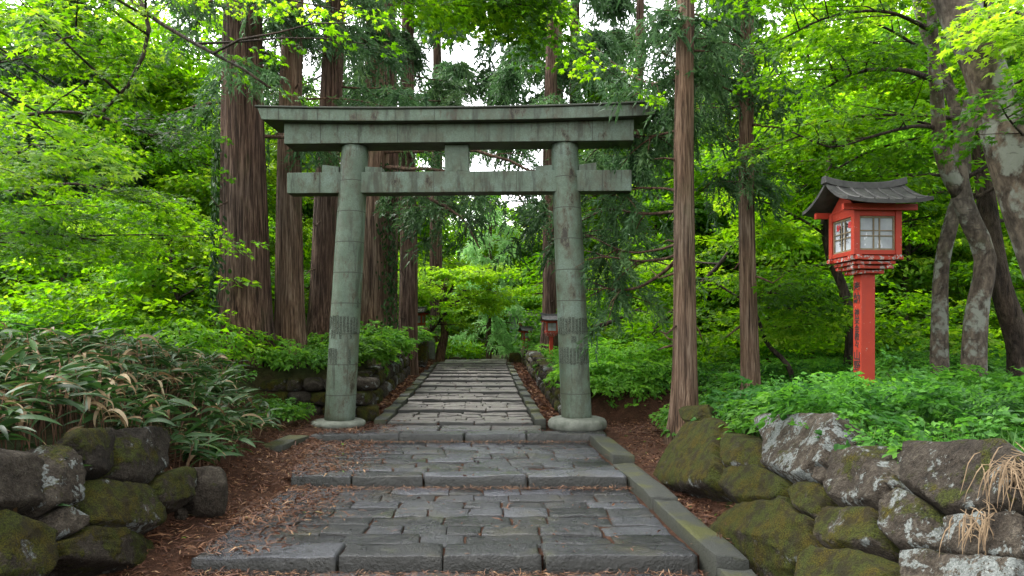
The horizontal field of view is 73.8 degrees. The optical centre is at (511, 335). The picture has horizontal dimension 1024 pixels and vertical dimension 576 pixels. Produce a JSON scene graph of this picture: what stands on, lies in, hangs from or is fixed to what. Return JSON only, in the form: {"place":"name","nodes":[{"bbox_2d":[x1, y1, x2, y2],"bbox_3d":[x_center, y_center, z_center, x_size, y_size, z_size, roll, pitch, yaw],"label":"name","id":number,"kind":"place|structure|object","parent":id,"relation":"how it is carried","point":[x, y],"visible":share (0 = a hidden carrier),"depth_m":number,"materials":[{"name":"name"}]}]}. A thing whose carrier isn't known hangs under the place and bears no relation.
{"place":"outdoors","nodes":[
{"label":"outdoors","id":0,"kind":"place"},
{"bbox_2d":[181,363,701,575],"bbox_3d":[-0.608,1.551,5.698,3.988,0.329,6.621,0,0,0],"label":"path paving","id":1,"kind":"structure","parent":0,"point":[632,522],"depth_m":5.90,"materials":[{"name":"stone"}]},
{"bbox_2d":[398,407,526,413],"bbox_3d":[-0.821,1.269,11.413,2.149,0.136,0.234,0,0,0],"label":"path step","id":2,"kind":"object","parent":1,"relation":"on","point":[439,410],"visible":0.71,"depth_m":11.31,"materials":[{"name":"stone"}]},
{"bbox_2d":[408,397,521,402],"bbox_3d":[-0.877,1.225,12.762,2.138,0.134,0.230,0,0,0],"label":"path step","id":3,"kind":"object","parent":1,"relation":"on","point":[433,400],"visible":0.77,"depth_m":12.66,"materials":[{"name":"stone"}]},
{"bbox_2d":[415,390,517,394],"bbox_3d":[-0.935,1.184,14.009,2.136,0.129,0.228,0,0,0],"label":"path step","id":4,"kind":"object","parent":1,"relation":"on","point":[483,392],"visible":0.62,"depth_m":13.90,"materials":[{"name":"stone"}]},
{"bbox_2d":[421,384,514,388],"bbox_3d":[-0.973,1.137,15.159,2.112,0.133,0.220,0,0,0],"label":"path step","id":5,"kind":"object","parent":1,"relation":"on","point":[470,385],"visible":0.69,"depth_m":15.06,"materials":[{"name":"stone"}]},
{"bbox_2d":[425,379,513,382],"bbox_3d":[-1.019,1.088,16.210,2.119,0.132,0.226,0,0,0],"label":"path step","id":6,"kind":"object","parent":1,"relation":"on","point":[466,381],"visible":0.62,"depth_m":16.10,"materials":[{"name":"stone"}]},
{"bbox_2d":[428,375,510,378],"bbox_3d":[-1.061,1.047,17.163,2.098,0.132,0.230,0,0,0],"label":"path step","id":7,"kind":"object","parent":1,"relation":"on","point":[470,376],"visible":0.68,"depth_m":17.06,"materials":[{"name":"stone"}]},
{"bbox_2d":[389,359,530,422],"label":"path flight paving","id":8,"kind":"structure","parent":0,"point":[469,416],"depth_m":12.35,"materials":[{"name":"stone"}]},
{"bbox_2d":[0,330,995,575],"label":"ground","id":9,"kind":"structure","parent":0,"point":[601,407],"depth_m":7.17,"materials":[{"name":"soil"}]},
{"bbox_2d":[0,0,59,288],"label":"maple tree","id":10,"kind":"object","parent":9,"relation":"on","point":[3,24],"visible":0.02,"depth_m":21.83,"materials":[{"name":"green plant"}]},
{"bbox_2d":[0,63,153,310],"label":"maple tree","id":11,"kind":"object","parent":9,"relation":"on","point":[18,278],"visible":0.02,"depth_m":17.78,"materials":[{"name":"green plant"}]},
{"bbox_2d":[0,0,154,307],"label":"maple tree","id":12,"kind":"object","parent":9,"relation":"on","point":[28,139],"visible":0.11,"depth_m":15.17,"materials":[{"name":"green plant"}]},
{"bbox_2d":[0,426,196,575],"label":"stone retaining wall","id":13,"kind":"structure","parent":9,"relation":"on","point":[123,494],"depth_m":4.24,"materials":[{"name":"grey stone"}]},
{"bbox_2d":[41,68,164,282],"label":"maple tree","id":14,"kind":"object","parent":9,"relation":"on","point":[136,148],"visible":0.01,"depth_m":16.52,"materials":[{"name":"green plant"}]},
{"bbox_2d":[0,304,207,388],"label":"undergrowth","id":15,"kind":"object","parent":9,"relation":"on","point":[19,327],"visible":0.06,"depth_m":10.52,"materials":[{"name":"green plant"}]},
{"bbox_2d":[34,295,206,351],"bbox_3d":[-6.321,-0.092,11.485,3.199,1.219,3.384,0,0,0],"label":"shrub","id":16,"kind":"object","parent":9,"relation":"on","point":[86,314],"visible":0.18,"depth_m":10.70,"materials":[{"name":"green plant"}]},
{"bbox_2d":[0,237,273,344],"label":"thicket","id":17,"kind":"object","parent":9,"relation":"on","point":[39,302],"visible":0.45,"depth_m":11.08,"materials":[{"name":"green plant"}]},
{"bbox_2d":[0,0,273,302],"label":"maple tree","id":18,"kind":"object","parent":9,"relation":"on","point":[60,5],"visible":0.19,"depth_m":14.67,"materials":[{"name":"green plant"}]},
{"bbox_2d":[0,321,288,511],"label":"bamboo grass","id":19,"kind":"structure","parent":9,"relation":"on","point":[51,369],"depth_m":6.08,"materials":[{"name":"green plant"}]},
{"bbox_2d":[0,0,311,288],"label":"maple tree","id":20,"kind":"object","parent":9,"relation":"on","point":[161,108],"visible":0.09,"depth_m":17.10,"materials":[{"name":"green plant"}]},
{"bbox_2d":[57,187,309,313],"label":"maple tree","id":21,"kind":"object","parent":9,"relation":"on","point":[172,244],"visible":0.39,"depth_m":11.47,"materials":[{"name":"green plant"}]},
{"bbox_2d":[83,313,291,369],"bbox_3d":[-4.928,0.095,10.201,2.882,0.864,2.937,0,0,39],"label":"shrub","id":22,"kind":"object","parent":9,"relation":"on","point":[202,337],"visible":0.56,"depth_m":9.70,"materials":[{"name":"green plant"}]},
{"bbox_2d":[183,466,227,517],"bbox_3d":[-2.576,1.321,5.698,0.378,0.461,0.331,0,0,-18],"label":"boulder","id":23,"kind":"object","parent":9,"relation":"on","point":[209,499],"visible":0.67,"depth_m":5.59,"materials":[{"name":"stone"}]},
{"bbox_2d":[105,121,314,313],"bbox_3d":[-6.699,-2.423,15.780,5.237,5.551,5.958,0,0,-23],"label":"maple tree","id":24,"kind":"object","parent":9,"relation":"on","point":[173,187],"visible":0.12,"depth_m":14.59,"materials":[{"name":"green plant"}]},
{"bbox_2d":[108,0,320,245],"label":"maple tree","id":25,"kind":"object","parent":9,"relation":"on","point":[214,34],"visible":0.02,"depth_m":24.34,"materials":[{"name":"green plant"}]},
{"bbox_2d":[89,0,340,367],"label":"cedar tree","id":26,"kind":"object","parent":9,"relation":"on","point":[244,204],"visible":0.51,"depth_m":10.60,"materials":[{"name":"green plant"}]},
{"bbox_2d":[207,136,231,338],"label":"climbing ivy","id":27,"kind":"object","parent":26,"relation":"attached to","point":[218,201],"visible":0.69,"depth_m":10.63,"materials":[{"name":"green plant"}]},
{"bbox_2d":[199,141,314,316],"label":"maple tree","id":28,"kind":"object","parent":9,"relation":"on","point":[307,208],"visible":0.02,"depth_m":21.58,"materials":[{"name":"green plant"}]},
{"bbox_2d":[250,391,315,426],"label":"shrub","id":29,"kind":"object","parent":9,"relation":"on","point":[289,410],"visible":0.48,"depth_m":9.47,"materials":[{"name":"green plant"}]},
{"bbox_2d":[149,313,419,403],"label":"undergrowth","id":30,"kind":"object","parent":9,"relation":"on","point":[247,374],"visible":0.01,"depth_m":9.55,"materials":[{"name":"green plant"}]},
{"bbox_2d":[165,0,416,366],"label":"cedar tree","id":31,"kind":"object","parent":9,"relation":"on","point":[289,315],"visible":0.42,"depth_m":11.22,"materials":[{"name":"green plant"}]},
{"bbox_2d":[252,338,362,372],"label":"shrub","id":32,"kind":"object","parent":9,"relation":"on","point":[308,360],"visible":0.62,"depth_m":10.44,"materials":[{"name":"green plant"}]},
{"bbox_2d":[259,377,379,421],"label":"stone end wall","id":33,"kind":"structure","parent":9,"relation":"on","point":[365,411],"depth_m":10.29,"materials":[{"name":"grey stone"}]},
{"bbox_2d":[0,0,669,280],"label":"maple tree","id":34,"kind":"object","parent":9,"relation":"on","point":[470,14],"visible":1,"depth_m":6.76,"materials":[{"name":"green plant"}]},
{"bbox_2d":[300,327,400,376],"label":"shrub","id":35,"kind":"object","parent":9,"relation":"on","point":[370,348],"visible":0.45,"depth_m":11.67,"materials":[{"name":"green plant"}]},
{"bbox_2d":[265,0,438,348],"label":"cedar tree","id":36,"kind":"object","parent":9,"relation":"on","point":[323,249],"visible":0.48,"depth_m":12.12,"materials":[{"name":"green plant"}]},
{"bbox_2d":[309,1,440,328],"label":"cedar tree","id":37,"kind":"object","parent":9,"relation":"on","point":[407,44],"visible":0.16,"depth_m":15.79,"materials":[{"name":"green plant"}]},
{"bbox_2d":[373,163,398,329],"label":"climbing ivy","id":38,"kind":"object","parent":37,"relation":"attached to","point":[392,290],"visible":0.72,"depth_m":15.26,"materials":[{"name":"green plant"}]},
{"bbox_2d":[304,154,450,305],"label":"maple tree","id":39,"kind":"object","parent":9,"relation":"on","point":[420,261],"visible":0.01,"depth_m":29.30,"materials":[{"name":"green plant"}]},
{"bbox_2d":[355,351,410,417],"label":"stone side wall","id":40,"kind":"structure","parent":9,"relation":"on","point":[399,373],"depth_m":13.33,"materials":[{"name":"grey stone"}]},
{"bbox_2d":[359,319,419,358],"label":"shrub","id":41,"kind":"object","parent":9,"relation":"on","point":[402,341],"visible":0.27,"depth_m":14.30,"materials":[{"name":"green plant"}]},
{"bbox_2d":[305,2,502,375],"bbox_3d":[-2.890,-5.361,16.993,4.687,13.309,4.761,0,0,38],"label":"cedar tree","id":42,"kind":"object","parent":9,"relation":"on","point":[408,301],"visible":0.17,"depth_m":17.04,"materials":[{"name":"green plant"}]},
{"bbox_2d":[418,327,429,367],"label":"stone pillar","id":43,"kind":"structure","parent":9,"relation":"on","point":[423,347],"depth_m":18.61,"materials":[{"name":"stone"}]},
{"bbox_2d":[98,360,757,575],"bbox_3d":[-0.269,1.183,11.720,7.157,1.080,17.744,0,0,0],"label":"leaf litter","id":44,"kind":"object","parent":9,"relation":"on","point":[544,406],"visible":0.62,"depth_m":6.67,"materials":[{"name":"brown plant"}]},
{"bbox_2d":[191,542,697,575],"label":"path step","id":45,"kind":"object","parent":9,"relation":"on","point":[323,558],"visible":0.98,"depth_m":4.63,"materials":[{"name":"stone"}]},
{"bbox_2d":[342,0,555,332],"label":"cedar tree","id":46,"kind":"object","parent":9,"relation":"on","point":[373,297],"visible":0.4,"depth_m":13.96,"materials":[{"name":"green plant"}]},
{"bbox_2d":[398,152,507,311],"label":"maple tree","id":47,"kind":"object","parent":9,"relation":"on","point":[452,260],"visible":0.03,"depth_m":33.56,"materials":[{"name":"green plant"}]},
{"bbox_2d":[255,100,657,431],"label":"torii gate","id":48,"kind":"structure","parent":9,"relation":"on","point":[564,133],"depth_m":9.58,"materials":[{"name":"grey stone"}]},
{"bbox_2d":[310,425,606,443],"bbox_3d":[-0.699,1.376,9.478,3.936,0.178,0.960,0,0,0],"label":"path landing","id":49,"kind":"object","parent":9,"relation":"on","point":[467,433],"visible":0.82,"depth_m":9.03,"materials":[{"name":"stone"}]},
{"bbox_2d":[291,469,626,489],"bbox_3d":[-0.563,1.462,6.895,3.413,0.182,0.298,0,0,0],"label":"path step","id":50,"kind":"object","parent":9,"relation":"on","point":[581,478],"visible":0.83,"depth_m":6.76,"materials":[{"name":"stone"}]},
{"bbox_2d":[397,262,521,361],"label":"maple tree","id":51,"kind":"object","parent":9,"relation":"on","point":[481,296],"visible":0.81,"depth_m":20.66,"materials":[{"name":"green plant"}]},
{"bbox_2d":[397,6,522,342],"bbox_3d":[-2.600,-7.341,26.816,4.596,16.307,6.096,0,0,-28],"label":"cedar tree","id":52,"kind":"object","parent":9,"relation":"on","point":[458,70],"visible":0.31,"depth_m":26.13,"materials":[{"name":"green plant"}]},
{"bbox_2d":[374,362,545,429],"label":"flight kerb","id":53,"kind":"structure","parent":9,"relation":"on","point":[533,412],"depth_m":12.36,"materials":[{"name":"stone"}]},
{"bbox_2d":[387,420,532,427],"bbox_3d":[-0.761,1.317,10.063,2.152,0.135,0.232,0,0,0],"label":"path step","id":54,"kind":"object","parent":9,"relation":"on","point":[491,423],"visible":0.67,"depth_m":9.96,"materials":[{"name":"stone"}]},
{"bbox_2d":[428,338,492,358],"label":"shrub","id":55,"kind":"object","parent":9,"relation":"on","point":[466,349],"visible":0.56,"depth_m":23.82,"materials":[{"name":"green plant"}]},
{"bbox_2d":[21,298,923,353],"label":"undergrowth","id":56,"kind":"object","parent":9,"relation":"on","point":[536,333],"visible":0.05,"depth_m":24.02,"materials":[{"name":"green plant"}]},
{"bbox_2d":[417,195,535,334],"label":"maple tree","id":57,"kind":"object","parent":9,"relation":"on","point":[449,230],"visible":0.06,"depth_m":36.56,"materials":[{"name":"green plant"}]},
{"bbox_2d":[448,200,527,358],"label":"conifer tree","id":58,"kind":"object","parent":9,"relation":"on","point":[500,333],"visible":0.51,"depth_m":23.83,"materials":[{"name":"green plant"}]},
{"bbox_2d":[449,201,542,336],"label":"maple tree","id":59,"kind":"object","parent":9,"relation":"on","point":[514,260],"visible":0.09,"depth_m":34.60,"materials":[{"name":"green plant"}]},
{"bbox_2d":[1,214,1012,349],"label":"distant woods","id":60,"kind":"object","parent":9,"relation":"on","point":[464,313],"depth_m":39.78,"materials":[{"name":"green plant"}]},
{"bbox_2d":[261,435,756,575],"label":"path kerb","id":61,"kind":"structure","parent":9,"relation":"on","point":[718,556],"depth_m":5.56,"materials":[{"name":"stone"}]},
{"bbox_2d":[469,208,604,330],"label":"maple tree","id":62,"kind":"object","parent":9,"relation":"on","point":[528,301],"visible":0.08,"depth_m":32.31,"materials":[{"name":"green plant"}]},
{"bbox_2d":[522,348,560,414],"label":"stone side wall","id":63,"kind":"structure","parent":9,"relation":"on","point":[529,361],"depth_m":14.45,"materials":[{"name":"grey stone"}]},
{"bbox_2d":[540,313,557,359],"bbox_3d":[1.034,0.229,18.000,0.544,1.698,0.576,0,0,-6],"label":"lantern post","id":64,"kind":"object","parent":9,"relation":"on","point":[551,323],"visible":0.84,"depth_m":17.87,"materials":[{"name":"paint"}]},
{"bbox_2d":[479,0,654,248],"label":"cedar tree","id":65,"kind":"object","parent":9,"relation":"on","point":[613,25],"visible":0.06,"depth_m":24.69,"materials":[{"name":"green plant"}]},
{"bbox_2d":[471,0,668,139],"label":"cedar tree","id":66,"kind":"object","parent":9,"relation":"on","point":[621,7],"visible":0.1,"depth_m":24.12,"materials":[{"name":"green plant"}]},
{"bbox_2d":[470,0,671,350],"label":"cedar tree","id":67,"kind":"object","parent":9,"relation":"on","point":[613,44],"visible":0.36,"depth_m":19.35,"materials":[{"name":"green plant"}]},
{"bbox_2d":[500,154,659,335],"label":"maple tree","id":68,"kind":"object","parent":9,"relation":"on","point":[525,289],"visible":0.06,"depth_m":23.30,"materials":[{"name":"green plant"}]},
{"bbox_2d":[555,359,667,407],"bbox_3d":[1.632,0.765,10.960,1.796,0.781,1.792,0,0,-43],"label":"shrub","id":69,"kind":"object","parent":9,"relation":"on","point":[620,382],"visible":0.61,"depth_m":10.44,"materials":[{"name":"green plant"}]},
{"bbox_2d":[542,335,712,394],"bbox_3d":[1.974,0.465,11.756,2.885,0.980,2.989,0,0,0],"label":"shrub","id":70,"kind":"object","parent":9,"relation":"on","point":[606,353],"visible":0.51,"depth_m":11.16,"materials":[{"name":"green plant"}]},
{"bbox_2d":[567,0,712,306],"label":"cedar tree","id":71,"kind":"object","parent":9,"relation":"on","point":[640,10],"visible":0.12,"depth_m":19.90,"materials":[{"name":"green plant"}]},
{"bbox_2d":[555,184,738,346],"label":"maple tree","id":72,"kind":"object","parent":9,"relation":"on","point":[653,207],"visible":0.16,"depth_m":16.25,"materials":[{"name":"green plant"}]},
{"bbox_2d":[563,61,754,306],"bbox_3d":[4.960,-4.029,22.139,7.828,9.302,8.051,0,0,18],"label":"maple tree","id":73,"kind":"object","parent":9,"relation":"on","point":[596,217],"visible":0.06,"depth_m":20.64,"materials":[{"name":"green plant"}]},
{"bbox_2d":[535,0,841,444],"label":"cedar tree","id":74,"kind":"object","parent":9,"relation":"on","point":[684,377],"visible":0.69,"depth_m":9.30,"materials":[{"name":"green plant"}]},
{"bbox_2d":[595,0,802,398],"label":"cedar tree","id":75,"kind":"object","parent":9,"relation":"on","point":[742,193],"visible":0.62,"depth_m":9.26,"materials":[{"name":"green plant"}]},
{"bbox_2d":[649,392,752,437],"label":"shrub","id":76,"kind":"object","parent":9,"relation":"on","point":[664,411],"visible":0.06,"depth_m":9.00,"materials":[{"name":"green plant"}]},
{"bbox_2d":[586,134,819,346],"bbox_3d":[4.607,-2.397,16.809,6.702,5.949,5.892,0,0,-8],"label":"maple tree","id":77,"kind":"object","parent":9,"relation":"on","point":[667,195],"visible":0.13,"depth_m":16.07,"materials":[{"name":"green plant"}]},
{"bbox_2d":[593,217,852,360],"bbox_3d":[4.029,-0.604,12.783,4.795,3.122,3.890,0,0,16],"label":"maple tree","id":78,"kind":"object","parent":9,"relation":"on","point":[788,233],"visible":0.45,"depth_m":12.04,"materials":[{"name":"green plant"}]},
{"bbox_2d":[664,7,787,302],"bbox_3d":[6.570,-5.725,21.814,5.636,12.597,4.454,0,0,26],"label":"cedar tree","id":79,"kind":"object","parent":9,"relation":"on","point":[758,26],"visible":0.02,"depth_m":21.65,"materials":[{"name":"green plant"}]},
{"bbox_2d":[634,266,881,381],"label":"maple tree","id":80,"kind":"object","parent":9,"relation":"on","point":[786,296],"visible":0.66,"depth_m":10.00,"materials":[{"name":"green plant"}]},
{"bbox_2d":[520,331,1005,407],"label":"undergrowth","id":81,"kind":"object","parent":9,"relation":"on","point":[819,360],"visible":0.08,"depth_m":12.68,"materials":[{"name":"green plant"}]},
{"bbox_2d":[698,362,827,409],"bbox_3d":[3.696,0.846,9.780,2.554,0.924,2.517,0,0,0],"label":"shrub","id":82,"kind":"object","parent":9,"relation":"on","point":[710,388],"visible":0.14,"depth_m":9.94,"materials":[{"name":"green plant"}]},
{"bbox_2d":[631,93,915,319],"bbox_3d":[6.135,-2.676,17.061,5.758,6.368,6.688,0,0,-37],"label":"maple tree","id":83,"kind":"object","parent":9,"relation":"on","point":[698,178],"visible":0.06,"depth_m":15.85,"materials":[{"name":"green plant"}]},
{"bbox_2d":[652,0,926,285],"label":"maple tree","id":84,"kind":"object","parent":9,"relation":"on","point":[902,3],"visible":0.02,"depth_m":21.28,"materials":[{"name":"green plant"}]},
{"bbox_2d":[717,388,893,439],"bbox_3d":[2.656,0.727,6.117,1.577,0.584,1.677,0,0,25],"label":"shrub","id":85,"kind":"object","parent":9,"relation":"on","point":[746,411],"visible":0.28,"depth_m":6.13,"materials":[{"name":"green plant"}]},
{"bbox_2d":[589,268,1023,368],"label":"thicket","id":86,"kind":"object","parent":9,"relation":"on","point":[893,334],"visible":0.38,"depth_m":12.67,"materials":[{"name":"green plant"}]},
{"bbox_2d":[649,337,1023,460],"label":"undergrowth","id":87,"kind":"object","parent":9,"relation":"on","point":[889,416],"visible":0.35,"depth_m":5.13,"materials":[{"name":"green plant"}]},
{"bbox_2d":[653,404,1023,575],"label":"stone retaining wall","id":88,"kind":"structure","parent":9,"relation":"on","point":[807,503],"depth_m":3.79,"materials":[{"name":"grey stone"}]},
{"bbox_2d":[939,499,997,554],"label":"dry grass tuft","id":89,"kind":"object","parent":88,"relation":"on","point":[982,530],"visible":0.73,"depth_m":2.79,"materials":[{"name":"plant"}]},
{"bbox_2d":[960,442,1023,510],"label":"dry grass tuft","id":90,"kind":"object","parent":88,"relation":"in","point":[1015,469],"visible":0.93,"depth_m":2.81,"materials":[{"name":"plant"}]},
{"bbox_2d":[691,0,996,376],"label":"beech tree","id":91,"kind":"object","parent":9,"relation":"on","point":[974,340],"visible":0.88,"depth_m":7.87,"materials":[{"name":"green plant"}]},
{"bbox_2d":[694,86,1023,371],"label":"maple tree","id":92,"kind":"object","parent":9,"relation":"on","point":[935,216],"visible":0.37,"depth_m":10.47,"materials":[{"name":"green plant"}]},
{"bbox_2d":[802,176,933,398],"bbox_3d":[3.570,-0.273,6.920,0.850,2.678,0.900,0,0,-3],"label":"lantern post","id":93,"kind":"object","parent":9,"relation":"on","point":[865,232],"visible":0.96,"depth_m":6.84,"materials":[{"name":"paint"}]},
{"bbox_2d":[716,0,1023,302],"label":"maple tree","id":94,"kind":"object","parent":9,"relation":"on","point":[807,251],"visible":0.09,"depth_m":15.74,"materials":[{"name":"green plant"}]},
{"bbox_2d":[720,395,1023,451],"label":"ground cover plants","id":95,"kind":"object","parent":9,"relation":"on","point":[865,426],"depth_m":4.61,"materials":[{"name":"green plant"}]},
{"bbox_2d":[795,371,956,430],"bbox_3d":[3.128,0.656,6.193,1.710,0.671,1.706,0,0,0],"label":"leafy plant","id":96,"kind":"object","parent":9,"relation":"on","point":[883,386],"visible":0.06,"depth_m":6.18,"materials":[{"name":"green plant"}]},
{"bbox_2d":[774,16,1023,386],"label":"maple tree","id":97,"kind":"object","parent":9,"relation":"on","point":[1009,311],"visible":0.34,"depth_m":9.69,"materials":[{"name":"green plant"}]},
{"bbox_2d":[777,0,1023,374],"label":"beech tree","id":98,"kind":"object","parent":9,"relation":"on","point":[939,341],"visible":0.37,"depth_m":8.99,"materials":[{"name":"green plant"}]},
{"bbox_2d":[816,357,1006,396],"bbox_3d":[4.331,0.628,7.412,2.294,0.808,2.298,0,0,0],"label":"shrub","id":99,"kind":"object","parent":9,"relation":"on","point":[885,371],"visible":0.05,"depth_m":7.21,"materials":[{"name":"green plant"}]},
{"bbox_2d":[801,98,1023,341],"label":"maple tree","id":100,"kind":"object","parent":9,"relation":"on","point":[961,272],"visible":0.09,"depth_m":14.17,"materials":[{"name":"green plant"}]},
{"bbox_2d":[818,57,1023,331],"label":"maple tree","id":101,"kind":"object","parent":9,"relation":"on","point":[930,255],"visible":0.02,"depth_m":15.42,"materials":[{"name":"green plant"}]},
{"bbox_2d":[838,0,1023,317],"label":"maple tree","id":102,"kind":"object","parent":9,"relation":"on","point":[1022,68],"visible":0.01,"depth_m":18.80,"materials":[{"name":"green plant"}]},
{"bbox_2d":[896,366,1023,415],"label":"shrub","id":103,"kind":"object","parent":9,"relation":"on","point":[991,375],"visible":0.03,"depth_m":6.26,"materials":[{"name":"green plant"}]},
{"bbox_2d":[906,0,1023,279],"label":"beech tree","id":104,"kind":"object","parent":9,"relation":"on","point":[974,42],"visible":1,"depth_m":5.87,"materials":[{"name":"green plant"}]},
{"bbox_2d":[0,0,1023,258],"label":"sky","id":105,"kind":"structure","parent":0,"point":[466,56],"materials":[{"name":"white"}]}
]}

